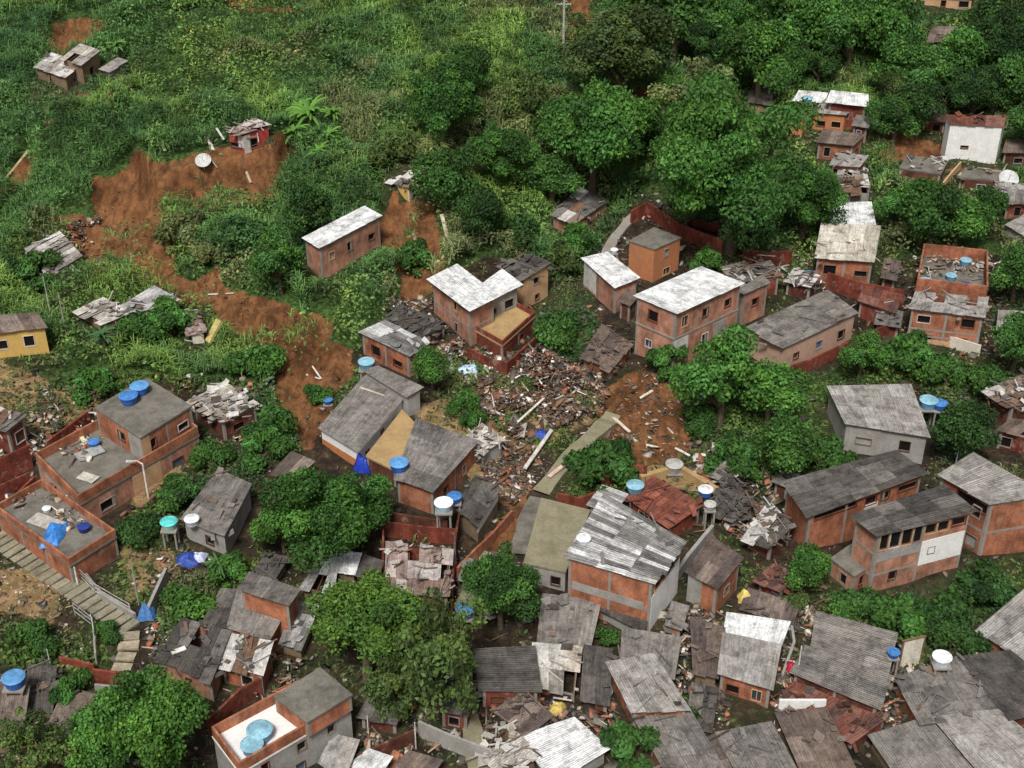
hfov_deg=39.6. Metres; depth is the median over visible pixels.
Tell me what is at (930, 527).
window
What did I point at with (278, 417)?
bush
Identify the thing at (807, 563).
tree
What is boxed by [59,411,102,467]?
rubble
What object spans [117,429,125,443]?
window
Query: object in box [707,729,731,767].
tin roof house
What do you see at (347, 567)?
tin roof shack
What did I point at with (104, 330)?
banana plant
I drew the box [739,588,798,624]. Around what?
tin roof shack
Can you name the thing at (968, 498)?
window
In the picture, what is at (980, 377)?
bush
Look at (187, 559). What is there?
tarp
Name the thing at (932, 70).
tree
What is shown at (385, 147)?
bush
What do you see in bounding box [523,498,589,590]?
flat roof house
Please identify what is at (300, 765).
window
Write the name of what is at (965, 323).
window
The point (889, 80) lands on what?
tree
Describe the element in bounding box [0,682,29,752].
tin roof shack
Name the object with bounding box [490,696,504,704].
window
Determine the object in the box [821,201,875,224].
white roof house
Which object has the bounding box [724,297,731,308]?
window
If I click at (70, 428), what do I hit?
brick wall
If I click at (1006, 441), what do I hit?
window
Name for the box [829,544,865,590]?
brick house
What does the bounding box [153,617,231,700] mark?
brick shack
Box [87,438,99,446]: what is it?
water tank
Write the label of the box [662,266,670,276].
window
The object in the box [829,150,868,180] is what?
brick house
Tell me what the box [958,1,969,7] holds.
window
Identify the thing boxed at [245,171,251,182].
plank
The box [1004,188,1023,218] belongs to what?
tin roof shack
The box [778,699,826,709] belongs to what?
brick wall
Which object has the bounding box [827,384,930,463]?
grey house
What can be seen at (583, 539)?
water tank
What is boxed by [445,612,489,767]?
dirt lane
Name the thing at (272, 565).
tin roof shack
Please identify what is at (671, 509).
brick house
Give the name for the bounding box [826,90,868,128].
brick house
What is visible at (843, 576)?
window
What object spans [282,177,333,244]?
tree
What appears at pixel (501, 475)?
rubble
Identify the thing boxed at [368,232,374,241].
window
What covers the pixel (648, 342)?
window
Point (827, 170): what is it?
tree
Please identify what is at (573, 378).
rubble
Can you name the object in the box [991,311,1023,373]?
tree
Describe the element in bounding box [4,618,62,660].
bush
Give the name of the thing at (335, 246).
brick house
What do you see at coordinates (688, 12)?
tree
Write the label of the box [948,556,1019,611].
bush
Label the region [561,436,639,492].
bush
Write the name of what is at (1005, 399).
shack
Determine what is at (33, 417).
rubble
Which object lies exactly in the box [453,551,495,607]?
dirt lane
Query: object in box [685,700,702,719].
bush
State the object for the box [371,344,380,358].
window
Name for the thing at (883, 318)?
brick shed
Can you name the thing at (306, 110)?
banana plant
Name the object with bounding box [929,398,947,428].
water tank
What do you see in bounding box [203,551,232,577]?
banana plant
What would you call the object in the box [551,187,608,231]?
brick house
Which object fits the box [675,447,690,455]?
plank
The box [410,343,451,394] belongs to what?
tree
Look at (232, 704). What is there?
brick wall
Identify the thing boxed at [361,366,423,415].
dark shed
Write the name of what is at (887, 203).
tree
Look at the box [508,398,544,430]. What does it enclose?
plank
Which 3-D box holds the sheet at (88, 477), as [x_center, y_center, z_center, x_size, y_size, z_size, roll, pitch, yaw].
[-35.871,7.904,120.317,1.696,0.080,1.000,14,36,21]
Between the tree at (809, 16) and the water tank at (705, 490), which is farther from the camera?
the tree at (809, 16)
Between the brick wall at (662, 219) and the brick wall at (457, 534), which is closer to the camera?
the brick wall at (457, 534)
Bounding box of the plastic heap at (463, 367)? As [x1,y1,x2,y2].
[457,364,479,373]
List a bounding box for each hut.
[178,308,206,343]
[385,165,423,201]
[747,79,774,112]
[927,26,957,47]
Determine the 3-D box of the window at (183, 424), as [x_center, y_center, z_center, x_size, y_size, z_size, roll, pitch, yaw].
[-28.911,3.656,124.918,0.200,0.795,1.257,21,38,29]
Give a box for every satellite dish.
[195,153,210,169]
[999,170,1018,182]
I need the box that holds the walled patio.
[366,410,413,486]
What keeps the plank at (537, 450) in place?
on the rubble at (501, 475)
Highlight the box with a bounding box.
[80,436,87,442]
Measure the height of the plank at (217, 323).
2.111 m
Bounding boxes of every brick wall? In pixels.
[0,445,33,483]
[0,472,30,499]
[0,476,35,530]
[45,407,94,446]
[58,656,95,672]
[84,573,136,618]
[92,668,124,684]
[94,683,119,690]
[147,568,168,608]
[206,678,262,735]
[357,729,416,756]
[382,521,456,576]
[386,512,447,527]
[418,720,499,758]
[450,512,460,612]
[456,510,512,573]
[466,337,535,373]
[557,491,595,508]
[601,464,646,486]
[630,202,723,254]
[639,466,717,495]
[678,524,713,579]
[743,248,792,266]
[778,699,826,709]
[781,624,795,675]
[790,326,899,372]
[825,272,904,307]
[949,336,981,355]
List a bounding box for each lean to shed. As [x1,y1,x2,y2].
[99,57,127,75]
[202,588,236,633]
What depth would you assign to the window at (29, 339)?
137.86 m
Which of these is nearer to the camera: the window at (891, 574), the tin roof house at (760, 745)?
the tin roof house at (760, 745)
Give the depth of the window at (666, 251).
149.68 m
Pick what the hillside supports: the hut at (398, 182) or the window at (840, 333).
the hut at (398, 182)
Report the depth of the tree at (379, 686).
98.61 m
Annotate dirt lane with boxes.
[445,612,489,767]
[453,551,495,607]
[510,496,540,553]
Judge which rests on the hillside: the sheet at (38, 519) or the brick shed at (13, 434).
the brick shed at (13, 434)
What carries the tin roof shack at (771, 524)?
on the hillside
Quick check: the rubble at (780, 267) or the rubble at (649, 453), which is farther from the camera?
the rubble at (780, 267)
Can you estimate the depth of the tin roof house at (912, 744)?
97.83 m
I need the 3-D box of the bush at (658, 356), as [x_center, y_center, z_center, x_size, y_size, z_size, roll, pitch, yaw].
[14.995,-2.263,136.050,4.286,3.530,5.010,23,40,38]
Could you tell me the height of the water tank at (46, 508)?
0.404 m
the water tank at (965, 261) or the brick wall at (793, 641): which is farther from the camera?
the water tank at (965, 261)
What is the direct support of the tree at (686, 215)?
on the hillside
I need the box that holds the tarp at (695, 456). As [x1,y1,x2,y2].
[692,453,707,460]
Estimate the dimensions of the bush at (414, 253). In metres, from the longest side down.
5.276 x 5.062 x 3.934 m
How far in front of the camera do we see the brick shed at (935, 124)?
173.12 m
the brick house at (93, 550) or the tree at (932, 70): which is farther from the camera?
the tree at (932, 70)
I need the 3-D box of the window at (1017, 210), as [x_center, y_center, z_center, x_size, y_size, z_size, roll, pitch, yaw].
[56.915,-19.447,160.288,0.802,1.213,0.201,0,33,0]
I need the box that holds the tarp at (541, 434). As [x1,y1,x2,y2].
[532,430,549,439]
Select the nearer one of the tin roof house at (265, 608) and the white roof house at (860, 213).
the tin roof house at (265, 608)
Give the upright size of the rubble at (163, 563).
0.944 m
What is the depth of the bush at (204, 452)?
124.23 m
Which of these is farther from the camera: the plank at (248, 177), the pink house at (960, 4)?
the pink house at (960, 4)
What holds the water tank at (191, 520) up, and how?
on the tin roof house at (220, 506)
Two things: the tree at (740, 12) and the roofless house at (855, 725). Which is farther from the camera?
the tree at (740, 12)
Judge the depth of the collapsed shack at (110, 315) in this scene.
142.25 m
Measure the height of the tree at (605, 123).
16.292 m
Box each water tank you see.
[1,668,30,696]
[42,505,50,512]
[77,522,89,533]
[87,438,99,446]
[118,390,137,405]
[129,380,148,396]
[160,516,180,549]
[184,514,198,527]
[240,736,263,756]
[246,719,272,743]
[323,397,332,406]
[358,357,374,379]
[389,456,408,473]
[434,496,452,527]
[447,491,461,527]
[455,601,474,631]
[576,533,590,545]
[610,248,617,258]
[626,479,644,493]
[665,458,683,477]
[698,484,713,497]
[702,500,716,529]
[801,96,812,121]
[887,647,899,675]
[918,394,938,425]
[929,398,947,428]
[930,649,952,674]
[946,272,956,281]
[960,257,971,266]
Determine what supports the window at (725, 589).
in the brick house at (711, 569)
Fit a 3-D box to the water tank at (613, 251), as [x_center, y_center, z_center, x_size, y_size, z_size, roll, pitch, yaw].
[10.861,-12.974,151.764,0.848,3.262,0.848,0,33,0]
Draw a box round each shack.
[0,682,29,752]
[24,231,82,284]
[27,655,62,717]
[34,43,100,90]
[38,689,115,751]
[72,290,126,334]
[114,285,180,315]
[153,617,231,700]
[217,633,277,693]
[251,551,288,580]
[268,451,314,477]
[278,600,318,657]
[299,550,383,599]
[318,735,359,767]
[350,748,392,767]
[355,691,410,733]
[358,320,430,376]
[378,299,447,341]
[393,750,442,767]
[437,678,482,729]
[454,474,500,541]
[456,558,473,588]
[465,719,541,767]
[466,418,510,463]
[489,692,557,734]
[532,642,583,702]
[535,593,600,657]
[579,324,634,378]
[600,607,647,630]
[617,288,637,321]
[618,627,681,680]
[688,680,718,734]
[689,616,725,686]
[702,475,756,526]
[708,461,743,485]
[720,254,783,294]
[737,496,796,559]
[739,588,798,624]
[771,470,800,499]
[783,267,824,298]
[834,166,870,201]
[899,153,948,181]
[981,367,1023,423]
[993,180,1023,193]
[995,418,1023,452]
[996,310,1023,341]
[1002,139,1023,164]
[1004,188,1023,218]
[1004,214,1023,241]
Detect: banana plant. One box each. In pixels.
[86,325,116,348]
[106,39,126,56]
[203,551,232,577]
[281,124,312,148]
[285,94,329,128]
[285,98,311,117]
[304,141,331,168]
[311,126,342,149]
[319,106,343,126]
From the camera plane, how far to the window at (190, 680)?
102.77 m
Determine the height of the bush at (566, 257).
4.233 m
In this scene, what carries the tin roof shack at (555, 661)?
on the hillside
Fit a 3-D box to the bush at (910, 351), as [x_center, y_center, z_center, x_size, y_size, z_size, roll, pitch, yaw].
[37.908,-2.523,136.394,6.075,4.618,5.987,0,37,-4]
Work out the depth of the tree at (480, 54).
172.03 m
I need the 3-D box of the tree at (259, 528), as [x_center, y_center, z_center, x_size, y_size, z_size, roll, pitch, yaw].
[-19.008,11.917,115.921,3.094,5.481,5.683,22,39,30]
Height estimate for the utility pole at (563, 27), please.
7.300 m
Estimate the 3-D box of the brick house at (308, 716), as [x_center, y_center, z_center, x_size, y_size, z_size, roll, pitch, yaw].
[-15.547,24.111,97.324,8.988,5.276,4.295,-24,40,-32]
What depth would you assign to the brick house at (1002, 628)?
106.96 m
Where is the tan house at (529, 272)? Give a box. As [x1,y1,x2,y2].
[495,252,553,306]
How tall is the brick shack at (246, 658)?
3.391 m
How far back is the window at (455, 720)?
100.36 m
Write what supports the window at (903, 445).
in the grey house at (872, 420)
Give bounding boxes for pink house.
[812,98,848,130]
[914,0,971,8]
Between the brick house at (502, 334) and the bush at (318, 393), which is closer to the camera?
the bush at (318, 393)
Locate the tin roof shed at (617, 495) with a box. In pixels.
[586,484,627,511]
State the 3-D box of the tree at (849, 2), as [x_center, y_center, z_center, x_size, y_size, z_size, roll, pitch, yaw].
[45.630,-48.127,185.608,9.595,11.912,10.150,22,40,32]
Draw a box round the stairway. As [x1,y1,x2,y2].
[0,531,139,634]
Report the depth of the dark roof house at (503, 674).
102.34 m
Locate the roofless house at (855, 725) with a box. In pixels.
[771,674,890,752]
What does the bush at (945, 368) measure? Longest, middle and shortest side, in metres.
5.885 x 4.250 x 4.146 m
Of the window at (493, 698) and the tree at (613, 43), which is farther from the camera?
the tree at (613, 43)
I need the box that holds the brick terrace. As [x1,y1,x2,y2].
[915,243,987,297]
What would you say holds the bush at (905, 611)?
on the hillside
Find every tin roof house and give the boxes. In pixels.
[180,466,251,553]
[226,571,300,651]
[522,717,609,767]
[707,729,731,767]
[715,721,796,767]
[774,705,855,767]
[789,645,892,712]
[810,611,897,673]
[868,720,973,767]
[891,652,997,724]
[931,709,1023,767]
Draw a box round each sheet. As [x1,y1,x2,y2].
[26,512,69,529]
[74,444,105,460]
[76,472,99,482]
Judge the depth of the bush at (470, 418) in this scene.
128.67 m
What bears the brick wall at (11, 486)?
on the hillside
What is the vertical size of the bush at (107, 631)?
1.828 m
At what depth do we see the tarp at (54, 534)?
114.48 m
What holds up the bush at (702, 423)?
on the hillside
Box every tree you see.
[0,706,78,767]
[62,707,125,767]
[77,660,212,767]
[245,223,306,295]
[248,505,297,552]
[254,465,370,573]
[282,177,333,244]
[302,567,439,684]
[348,473,394,541]
[360,652,416,721]
[392,585,490,718]
[405,54,483,149]
[407,147,478,218]
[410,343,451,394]
[444,42,495,114]
[452,184,510,246]
[456,119,541,196]
[459,539,543,630]
[499,70,551,133]
[510,153,588,209]
[528,96,566,154]
[548,76,663,194]
[554,1,681,88]
[616,0,665,41]
[630,0,731,68]
[636,103,669,170]
[645,56,735,135]
[646,65,824,255]
[646,72,683,120]
[666,322,772,431]
[669,177,713,225]
[688,19,732,68]
[697,0,758,30]
[714,18,797,98]
[717,185,780,251]
[732,356,816,425]
[751,0,798,23]
[751,410,825,473]
[767,0,804,21]
[769,35,815,94]
[771,164,849,247]
[778,0,859,72]
[783,540,832,591]
[796,36,842,89]
[811,0,884,77]
[816,165,840,184]
[837,329,887,381]
[840,0,886,48]
[860,93,923,152]
[863,0,924,47]
[868,31,934,81]
[871,180,923,233]
[880,71,915,97]
[884,23,927,47]
[894,176,966,249]
[895,43,960,114]
[899,80,947,140]
[930,42,952,52]
[931,400,1001,461]
[933,189,998,244]
[935,25,995,96]
[945,64,1007,114]
[959,0,1014,28]
[969,2,1023,64]
[973,182,1010,235]
[988,241,1023,304]
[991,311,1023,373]
[992,53,1023,122]
[1006,0,1023,32]
[1006,101,1023,134]
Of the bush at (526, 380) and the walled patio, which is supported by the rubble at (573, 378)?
the bush at (526, 380)
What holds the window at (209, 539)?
in the tin roof house at (220, 506)
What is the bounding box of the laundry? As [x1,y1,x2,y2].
[786,660,793,673]
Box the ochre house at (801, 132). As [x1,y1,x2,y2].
[776,110,808,134]
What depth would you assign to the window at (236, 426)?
129.06 m
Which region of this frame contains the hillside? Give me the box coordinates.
[0,0,1023,767]
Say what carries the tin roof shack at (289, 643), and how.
on the hillside
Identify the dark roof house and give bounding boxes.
[474,645,541,706]
[577,644,618,711]
[957,650,1023,727]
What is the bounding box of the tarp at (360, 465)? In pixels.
[353,453,370,473]
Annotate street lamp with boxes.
[126,460,149,498]
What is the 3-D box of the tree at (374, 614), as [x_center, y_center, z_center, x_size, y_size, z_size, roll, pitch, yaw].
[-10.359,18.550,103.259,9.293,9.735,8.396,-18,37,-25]
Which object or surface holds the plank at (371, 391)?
on the brick house at (355, 422)
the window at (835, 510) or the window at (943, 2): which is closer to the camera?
the window at (835, 510)
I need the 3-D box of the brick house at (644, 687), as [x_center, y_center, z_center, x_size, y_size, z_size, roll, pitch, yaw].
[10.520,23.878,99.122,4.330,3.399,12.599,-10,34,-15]
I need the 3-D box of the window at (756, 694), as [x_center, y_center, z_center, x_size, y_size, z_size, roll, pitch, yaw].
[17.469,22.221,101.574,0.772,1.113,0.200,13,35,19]
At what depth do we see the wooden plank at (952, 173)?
166.38 m
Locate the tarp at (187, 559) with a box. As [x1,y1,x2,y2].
[176,552,198,567]
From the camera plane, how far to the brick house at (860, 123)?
172.02 m
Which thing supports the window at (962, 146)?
in the white house at (978, 138)
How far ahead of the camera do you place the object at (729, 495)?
118.67 m
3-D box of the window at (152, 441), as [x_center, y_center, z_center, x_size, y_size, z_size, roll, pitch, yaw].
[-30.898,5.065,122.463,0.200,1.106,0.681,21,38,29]
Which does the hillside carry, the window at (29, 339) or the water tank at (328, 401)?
the water tank at (328, 401)
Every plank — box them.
[5,150,29,178]
[171,646,186,654]
[205,318,222,342]
[206,133,214,150]
[215,128,224,139]
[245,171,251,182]
[359,386,383,395]
[440,214,448,237]
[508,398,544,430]
[523,429,552,469]
[548,464,564,477]
[612,417,630,432]
[640,390,652,398]
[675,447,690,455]
[943,161,961,183]
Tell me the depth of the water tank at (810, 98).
173.32 m
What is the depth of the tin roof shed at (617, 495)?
119.33 m
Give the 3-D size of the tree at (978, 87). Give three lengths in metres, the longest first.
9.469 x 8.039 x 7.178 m
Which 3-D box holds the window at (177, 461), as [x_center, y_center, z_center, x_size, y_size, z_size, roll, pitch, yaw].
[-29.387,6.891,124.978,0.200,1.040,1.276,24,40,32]
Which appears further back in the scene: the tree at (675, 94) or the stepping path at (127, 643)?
the tree at (675, 94)
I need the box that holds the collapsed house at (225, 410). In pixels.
[186,378,261,440]
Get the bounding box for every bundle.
[548,702,566,716]
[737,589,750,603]
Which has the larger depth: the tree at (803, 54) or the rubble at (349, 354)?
the tree at (803, 54)
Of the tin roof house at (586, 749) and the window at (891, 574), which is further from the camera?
the window at (891, 574)
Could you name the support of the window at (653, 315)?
in the brick house at (691, 309)
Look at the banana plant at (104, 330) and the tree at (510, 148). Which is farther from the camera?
the tree at (510, 148)
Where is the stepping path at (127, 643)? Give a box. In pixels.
[111,630,139,672]
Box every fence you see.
[72,603,97,665]
[79,569,130,609]
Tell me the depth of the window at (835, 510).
114.89 m
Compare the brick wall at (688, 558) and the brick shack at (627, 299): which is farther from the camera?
the brick shack at (627, 299)
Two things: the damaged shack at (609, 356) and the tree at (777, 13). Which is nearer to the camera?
the damaged shack at (609, 356)
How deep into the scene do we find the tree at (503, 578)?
105.28 m
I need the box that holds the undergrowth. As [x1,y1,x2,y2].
[0,0,1023,767]
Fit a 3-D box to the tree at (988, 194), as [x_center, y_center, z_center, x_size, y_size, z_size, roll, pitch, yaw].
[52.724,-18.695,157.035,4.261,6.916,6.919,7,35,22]
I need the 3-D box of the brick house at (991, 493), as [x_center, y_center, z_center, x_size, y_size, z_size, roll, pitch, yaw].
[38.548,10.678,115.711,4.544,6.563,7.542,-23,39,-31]
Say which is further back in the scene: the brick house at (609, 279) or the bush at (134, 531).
the brick house at (609, 279)
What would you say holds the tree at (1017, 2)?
on the hillside
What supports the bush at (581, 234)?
on the hillside
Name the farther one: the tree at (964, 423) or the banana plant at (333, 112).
the banana plant at (333, 112)
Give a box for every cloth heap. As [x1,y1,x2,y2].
[137,602,156,621]
[194,552,208,562]
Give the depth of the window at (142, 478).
122.18 m
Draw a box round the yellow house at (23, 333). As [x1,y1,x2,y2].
[0,312,49,357]
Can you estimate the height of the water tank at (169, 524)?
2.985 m
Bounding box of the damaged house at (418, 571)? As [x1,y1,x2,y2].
[379,540,455,618]
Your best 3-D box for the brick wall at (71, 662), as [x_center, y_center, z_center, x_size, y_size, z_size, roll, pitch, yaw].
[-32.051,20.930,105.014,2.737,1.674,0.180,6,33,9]
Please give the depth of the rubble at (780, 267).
151.19 m
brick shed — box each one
[0,406,29,451]
[662,601,688,635]
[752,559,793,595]
[857,285,903,322]
[874,310,903,335]
[922,109,948,132]
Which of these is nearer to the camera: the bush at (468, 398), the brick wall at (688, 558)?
the brick wall at (688, 558)
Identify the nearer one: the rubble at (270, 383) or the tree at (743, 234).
the rubble at (270, 383)
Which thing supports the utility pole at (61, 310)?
on the hillside
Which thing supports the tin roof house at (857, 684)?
on the hillside
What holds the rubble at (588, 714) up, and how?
on the hillside
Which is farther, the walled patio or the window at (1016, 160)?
the window at (1016, 160)
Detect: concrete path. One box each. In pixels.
[532,411,620,497]
[601,214,630,253]
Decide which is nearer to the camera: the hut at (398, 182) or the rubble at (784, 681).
the rubble at (784, 681)
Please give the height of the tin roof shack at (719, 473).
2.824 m
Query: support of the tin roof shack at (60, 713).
on the hillside
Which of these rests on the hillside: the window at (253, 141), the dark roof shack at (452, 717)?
the dark roof shack at (452, 717)
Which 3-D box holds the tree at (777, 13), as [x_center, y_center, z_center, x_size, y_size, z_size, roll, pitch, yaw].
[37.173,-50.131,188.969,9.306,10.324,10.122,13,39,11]
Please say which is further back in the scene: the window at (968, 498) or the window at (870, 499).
the window at (870, 499)
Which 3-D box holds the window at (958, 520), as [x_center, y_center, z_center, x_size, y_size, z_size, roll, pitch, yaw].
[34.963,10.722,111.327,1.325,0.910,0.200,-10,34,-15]
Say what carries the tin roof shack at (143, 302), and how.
on the hillside
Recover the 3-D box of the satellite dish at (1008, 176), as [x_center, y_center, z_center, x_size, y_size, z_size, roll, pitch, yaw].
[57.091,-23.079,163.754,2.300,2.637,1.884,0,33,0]
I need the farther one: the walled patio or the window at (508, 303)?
the window at (508, 303)
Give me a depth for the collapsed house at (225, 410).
129.34 m
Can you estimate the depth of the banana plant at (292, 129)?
165.23 m
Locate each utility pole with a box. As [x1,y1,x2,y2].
[42,276,50,316]
[58,293,65,332]
[131,563,139,604]
[414,722,416,748]
[454,537,455,560]
[557,0,570,43]
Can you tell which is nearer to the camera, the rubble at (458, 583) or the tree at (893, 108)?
the rubble at (458, 583)
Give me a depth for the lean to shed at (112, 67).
177.40 m
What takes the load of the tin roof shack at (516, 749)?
on the hillside
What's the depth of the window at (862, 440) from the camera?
126.69 m
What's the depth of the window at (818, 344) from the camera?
137.99 m
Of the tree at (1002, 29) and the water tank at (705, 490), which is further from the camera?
the tree at (1002, 29)
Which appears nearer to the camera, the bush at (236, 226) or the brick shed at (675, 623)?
the brick shed at (675, 623)
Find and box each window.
[0,340,8,349]
[14,427,25,444]
[23,335,35,347]
[89,65,94,75]
[99,495,116,513]
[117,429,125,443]
[134,478,144,492]
[150,436,157,449]
[172,455,183,468]
[178,419,188,432]
[185,677,192,688]
[205,534,214,546]
[230,141,242,150]
[233,420,244,433]
[241,675,252,685]
[249,137,258,149]
[260,760,269,767]
[296,739,306,753]
[296,760,305,767]
[326,722,335,736]
[329,250,334,260]
[347,240,353,252]
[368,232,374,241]
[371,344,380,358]
[393,358,402,369]
[443,483,448,495]
[448,715,459,727]
[453,300,456,312]
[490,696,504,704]
[504,297,513,310]
[533,275,539,285]
[550,575,560,586]
[638,509,648,518]
[645,338,651,347]
[647,308,657,323]
[654,574,666,592]
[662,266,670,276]
[664,248,668,257]
[667,556,677,575]
[681,314,688,328]
[701,332,708,344]
[702,306,708,318]
[723,583,729,597]
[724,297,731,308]
[725,683,739,695]
[750,689,761,702]
[751,296,758,307]
[792,351,798,360]
[813,500,857,521]
[815,120,824,126]
[815,339,823,350]
[822,264,836,274]
[823,147,830,156]
[831,121,840,128]
[837,329,844,340]
[838,571,846,586]
[853,270,866,277]
[855,436,871,446]
[858,574,864,587]
[864,494,877,506]
[879,489,890,501]
[887,570,897,581]
[897,480,917,493]
[898,440,910,452]
[916,314,930,323]
[924,522,937,535]
[932,124,940,131]
[936,519,949,532]
[940,0,946,6]
[951,515,967,527]
[956,488,987,516]
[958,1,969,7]
[960,145,968,148]
[960,318,975,329]
[963,532,976,550]
[971,504,982,519]
[1000,436,1011,448]
[1013,158,1022,163]
[1013,207,1021,216]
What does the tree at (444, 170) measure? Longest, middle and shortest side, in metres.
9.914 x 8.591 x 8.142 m
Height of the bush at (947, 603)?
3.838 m
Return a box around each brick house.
[0,479,118,582]
[35,378,199,518]
[211,667,352,767]
[302,206,382,279]
[394,418,479,513]
[427,264,522,345]
[476,302,535,356]
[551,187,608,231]
[563,493,686,630]
[581,251,639,312]
[605,653,723,767]
[625,476,703,535]
[628,227,680,282]
[633,266,743,366]
[684,535,743,613]
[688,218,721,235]
[717,612,790,708]
[737,275,770,324]
[746,289,858,365]
[782,450,928,546]
[792,90,827,109]
[811,223,880,282]
[816,128,864,159]
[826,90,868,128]
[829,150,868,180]
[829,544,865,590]
[849,484,976,590]
[851,115,871,142]
[880,258,903,287]
[906,286,993,346]
[937,452,1023,555]
[958,165,1002,189]
[974,589,1023,659]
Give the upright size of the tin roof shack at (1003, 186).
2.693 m
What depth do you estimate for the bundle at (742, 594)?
110.19 m
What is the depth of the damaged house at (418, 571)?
110.67 m
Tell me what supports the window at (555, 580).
in the flat roof house at (557, 527)
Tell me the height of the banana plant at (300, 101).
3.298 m
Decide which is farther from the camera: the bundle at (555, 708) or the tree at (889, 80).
the tree at (889, 80)
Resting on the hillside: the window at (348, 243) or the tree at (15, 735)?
the tree at (15, 735)
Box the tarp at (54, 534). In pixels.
[39,522,68,548]
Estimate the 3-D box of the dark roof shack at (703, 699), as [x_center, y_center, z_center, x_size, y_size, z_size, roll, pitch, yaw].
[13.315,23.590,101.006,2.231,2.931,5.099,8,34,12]
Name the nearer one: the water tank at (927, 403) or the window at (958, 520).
the window at (958, 520)
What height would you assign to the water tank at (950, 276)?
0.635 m
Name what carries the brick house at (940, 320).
on the hillside
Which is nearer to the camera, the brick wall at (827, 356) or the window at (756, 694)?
the window at (756, 694)
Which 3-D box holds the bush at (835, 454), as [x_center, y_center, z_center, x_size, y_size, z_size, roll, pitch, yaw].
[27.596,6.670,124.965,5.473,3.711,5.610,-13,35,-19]
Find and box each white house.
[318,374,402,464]
[940,111,1006,163]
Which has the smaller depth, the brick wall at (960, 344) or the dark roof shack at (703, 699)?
the dark roof shack at (703, 699)
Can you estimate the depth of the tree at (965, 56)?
174.12 m
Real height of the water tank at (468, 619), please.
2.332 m
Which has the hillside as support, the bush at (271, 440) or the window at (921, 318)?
the bush at (271, 440)
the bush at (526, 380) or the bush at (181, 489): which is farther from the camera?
the bush at (526, 380)
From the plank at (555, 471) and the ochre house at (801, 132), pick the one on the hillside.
the ochre house at (801, 132)
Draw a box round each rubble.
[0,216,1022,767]
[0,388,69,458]
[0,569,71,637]
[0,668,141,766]
[5,482,83,530]
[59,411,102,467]
[68,215,107,269]
[84,179,352,380]
[125,542,192,594]
[142,617,307,710]
[181,372,276,440]
[358,703,500,767]
[382,292,456,344]
[409,543,530,619]
[436,337,501,386]
[475,343,610,440]
[480,436,543,505]
[540,695,619,739]
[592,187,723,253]
[606,362,695,460]
[661,602,731,728]
[691,440,784,555]
[718,253,825,291]
[769,605,815,730]
[882,641,994,729]
[901,254,1014,358]
[916,244,992,276]
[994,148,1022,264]
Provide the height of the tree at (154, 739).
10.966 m
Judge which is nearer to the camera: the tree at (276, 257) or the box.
the box
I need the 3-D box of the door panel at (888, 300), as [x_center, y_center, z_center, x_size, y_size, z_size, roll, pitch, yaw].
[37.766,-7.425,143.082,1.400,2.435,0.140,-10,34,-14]
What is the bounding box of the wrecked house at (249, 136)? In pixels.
[225,118,271,153]
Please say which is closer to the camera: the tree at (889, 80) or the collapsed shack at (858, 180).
the collapsed shack at (858, 180)
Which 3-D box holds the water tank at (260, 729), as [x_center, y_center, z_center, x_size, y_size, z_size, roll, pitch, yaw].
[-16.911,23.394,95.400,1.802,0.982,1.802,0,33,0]
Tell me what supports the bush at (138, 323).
on the hillside
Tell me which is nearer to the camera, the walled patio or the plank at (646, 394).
the walled patio
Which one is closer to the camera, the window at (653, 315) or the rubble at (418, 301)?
the window at (653, 315)
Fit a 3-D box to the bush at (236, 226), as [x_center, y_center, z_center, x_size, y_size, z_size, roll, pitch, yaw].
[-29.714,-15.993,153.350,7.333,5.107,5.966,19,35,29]
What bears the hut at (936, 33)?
on the hillside
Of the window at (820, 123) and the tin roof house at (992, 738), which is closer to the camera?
the tin roof house at (992, 738)
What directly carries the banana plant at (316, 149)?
on the hillside
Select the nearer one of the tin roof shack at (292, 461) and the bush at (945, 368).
the tin roof shack at (292, 461)
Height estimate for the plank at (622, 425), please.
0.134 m
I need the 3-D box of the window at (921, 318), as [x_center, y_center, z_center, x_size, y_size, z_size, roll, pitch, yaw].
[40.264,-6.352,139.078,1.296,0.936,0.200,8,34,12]
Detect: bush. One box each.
[4,248,62,294]
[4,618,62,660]
[48,664,91,706]
[70,362,122,406]
[88,619,121,645]
[110,309,169,345]
[114,511,161,550]
[146,294,199,338]
[152,208,205,257]
[154,472,203,513]
[159,582,217,621]
[187,437,235,469]
[190,237,232,265]
[206,549,248,587]
[211,214,268,248]
[223,342,287,377]
[237,422,296,472]
[251,402,298,433]
[302,383,334,405]
[366,132,415,167]
[387,237,433,276]
[445,387,481,416]
[458,410,487,429]
[495,212,540,253]
[497,413,520,431]
[515,375,540,391]
[530,310,580,352]
[542,239,583,277]
[558,221,599,252]
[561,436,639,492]
[594,625,621,646]
[598,720,661,767]
[645,344,689,380]
[679,403,717,440]
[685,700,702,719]
[688,245,723,270]
[702,428,763,481]
[779,590,810,611]
[804,432,861,469]
[827,586,880,620]
[868,592,931,639]
[877,329,936,380]
[920,589,973,639]
[921,351,973,388]
[927,614,992,655]
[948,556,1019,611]
[967,361,1015,394]

